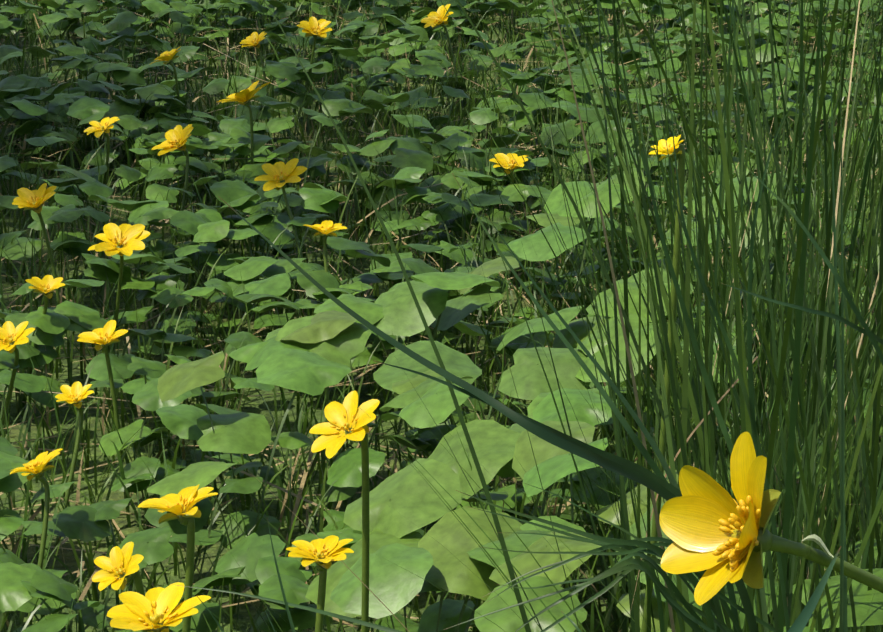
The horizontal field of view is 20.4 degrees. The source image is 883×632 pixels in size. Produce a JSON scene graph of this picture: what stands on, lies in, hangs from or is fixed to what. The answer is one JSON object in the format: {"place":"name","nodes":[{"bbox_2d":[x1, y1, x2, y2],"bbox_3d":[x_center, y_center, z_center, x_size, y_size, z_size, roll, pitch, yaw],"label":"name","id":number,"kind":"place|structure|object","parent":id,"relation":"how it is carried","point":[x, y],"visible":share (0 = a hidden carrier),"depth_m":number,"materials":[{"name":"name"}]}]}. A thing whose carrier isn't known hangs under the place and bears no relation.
{"place":"outdoors","nodes":[
{"label":"outdoors","id":0,"kind":"place"},
{"bbox_2d":[0,0,882,631],"bbox_3d":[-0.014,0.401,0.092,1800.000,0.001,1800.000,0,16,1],"label":"meadow ground","id":1,"kind":"structure","parent":0,"point":[254,404],"depth_m":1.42,"materials":[{"name":"green plant"}]},
{"bbox_2d":[0,321,34,435],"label":"celandine","id":2,"kind":"object","parent":1,"relation":"on","point":[11,336],"visible":1,"depth_m":1.22,"materials":[{"name":"yellow plant"}]},
{"bbox_2d":[12,183,59,304],"bbox_3d":[-0.244,-0.034,1.481,0.028,0.091,0.029,0,16,1],"label":"celandine","id":3,"kind":"object","parent":1,"relation":"on","point":[33,200],"visible":0.92,"depth_m":1.48,"materials":[{"name":"yellow plant"}]},
{"bbox_2d":[10,449,62,624],"bbox_3d":[-0.168,0.098,1.018,0.022,0.087,0.030,0,16,1],"label":"celandine","id":4,"kind":"object","parent":1,"relation":"on","point":[35,467],"visible":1,"depth_m":1.01,"materials":[{"name":"yellow plant"}]},
{"bbox_2d":[24,275,64,409],"bbox_3d":[-0.217,0.019,1.315,0.034,0.080,0.021,6,17,20],"label":"celandine","id":5,"kind":"object","parent":1,"relation":"on","point":[46,285],"visible":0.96,"depth_m":1.31,"materials":[{"name":"yellow plant"}]},
{"bbox_2d":[54,381,93,548],"bbox_3d":[-0.171,0.070,1.140,0.019,0.075,0.028,0,16,1],"label":"celandine","id":6,"kind":"object","parent":1,"relation":"on","point":[75,393],"visible":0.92,"depth_m":1.14,"materials":[{"name":"yellow plant"}]},
{"bbox_2d":[84,117,119,210],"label":"celandine","id":7,"kind":"object","parent":1,"relation":"on","point":[98,129],"visible":0.94,"depth_m":1.73,"materials":[{"name":"yellow plant"}]},
{"bbox_2d":[77,320,127,472],"bbox_3d":[-0.165,0.046,1.203,0.025,0.087,0.026,0,16,1],"label":"celandine","id":8,"kind":"object","parent":1,"relation":"on","point":[105,336],"visible":0.94,"depth_m":1.20,"materials":[{"name":"yellow plant"}]},
{"bbox_2d":[88,223,149,348],"bbox_3d":[-0.178,-0.003,1.368,0.032,0.094,0.034,4,16,13],"label":"celandine","id":9,"kind":"object","parent":1,"relation":"on","point":[121,240],"visible":0.96,"depth_m":1.36,"materials":[{"name":"yellow plant"}]},
{"bbox_2d":[92,542,149,631],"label":"celandine","id":10,"kind":"object","parent":1,"relation":"on","point":[118,563],"visible":0.98,"depth_m":0.62,"materials":[{"name":"yellow plant"}]},
{"bbox_2d":[107,582,210,631],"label":"celandine","id":11,"kind":"object","parent":1,"relation":"on","point":[152,609],"visible":1,"depth_m":0.54,"materials":[{"name":"yellow plant"}]},
{"bbox_2d":[149,46,180,115],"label":"celandine","id":12,"kind":"object","parent":1,"relation":"on","point":[167,57],"visible":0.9,"depth_m":1.97,"materials":[{"name":"yellow plant"}]},
{"bbox_2d":[151,124,192,244],"bbox_3d":[-0.178,-0.078,1.631,0.028,0.096,0.031,0,16,1],"label":"celandine","id":13,"kind":"object","parent":1,"relation":"on","point":[177,136],"visible":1,"depth_m":1.63,"materials":[{"name":"yellow plant"}]},
{"bbox_2d":[138,484,217,631],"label":"celandine","id":14,"kind":"object","parent":1,"relation":"on","point":[181,503],"visible":0.98,"depth_m":0.64,"materials":[{"name":"yellow plant"}]},
{"bbox_2d":[217,81,270,163],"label":"celandine","id":15,"kind":"object","parent":1,"relation":"on","point":[244,97],"visible":0.92,"depth_m":1.75,"materials":[{"name":"yellow plant"}]},
{"bbox_2d":[240,31,268,106],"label":"celandine","id":16,"kind":"object","parent":1,"relation":"on","point":[254,39],"visible":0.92,"depth_m":2.08,"materials":[{"name":"yellow plant"}]},
{"bbox_2d":[254,158,313,314],"bbox_3d":[-0.095,-0.048,1.524,0.041,0.096,0.027,6,17,21],"label":"celandine","id":17,"kind":"object","parent":1,"relation":"on","point":[279,176],"visible":1,"depth_m":1.52,"materials":[{"name":"yellow plant"}]},
{"bbox_2d":[297,17,331,125],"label":"celandine","id":18,"kind":"object","parent":1,"relation":"on","point":[313,26],"visible":0.96,"depth_m":2.07,"materials":[{"name":"yellow plant"}]},
{"bbox_2d":[286,535,353,631],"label":"celandine","id":19,"kind":"object","parent":1,"relation":"on","point":[325,552],"visible":1,"depth_m":0.66,"materials":[{"name":"yellow plant"}]},
{"bbox_2d":[303,220,346,299],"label":"celandine","id":20,"kind":"object","parent":1,"relation":"on","point":[325,227],"visible":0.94,"depth_m":1.41,"materials":[{"name":"yellow plant"}]},
{"bbox_2d":[309,391,379,631],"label":"celandine","id":21,"kind":"object","parent":1,"relation":"on","point":[348,419],"visible":1,"depth_m":0.67,"materials":[{"name":"yellow plant"}]},
{"bbox_2d":[421,4,459,115],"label":"celandine","id":22,"kind":"object","parent":1,"relation":"on","point":[433,19],"visible":1,"depth_m":2.13,"materials":[{"name":"yellow plant"}]},
{"bbox_2d":[0,0,881,631],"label":"dry grass litter","id":23,"kind":"object","parent":1,"relation":"on","point":[296,506],"visible":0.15,"depth_m":1.52,"materials":[{"name":"plant"}]},
{"bbox_2d":[0,0,882,631],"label":"leaves","id":24,"kind":"object","parent":1,"relation":"on","point":[318,350],"visible":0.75,"depth_m":1.35,"materials":[{"name":"green plant"}]},
{"bbox_2d":[489,153,528,255],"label":"celandine","id":25,"kind":"object","parent":1,"relation":"on","point":[502,157],"visible":0.69,"depth_m":1.65,"materials":[{"name":"yellow plant"}]},
{"bbox_2d":[641,135,684,631],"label":"celandine","id":26,"kind":"object","parent":1,"relation":"on","point":[679,151],"visible":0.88,"depth_m":0.73,"materials":[{"name":"plant"}]},
{"bbox_2d":[659,432,882,604],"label":"celandine","id":27,"kind":"object","parent":1,"relation":"on","point":[716,531],"visible":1,"depth_m":0.41,"materials":[{"name":"yellow plant"}]},
{"bbox_2d":[801,534,833,557],"bbox_3d":[0.063,0.039,0.413,0.006,0.004,0.003,0,16,1],"label":"caterpillar","id":28,"kind":"object","parent":27,"relation":"attached to","point":[817,540],"visible":0.91,"depth_m":0.41}
]}

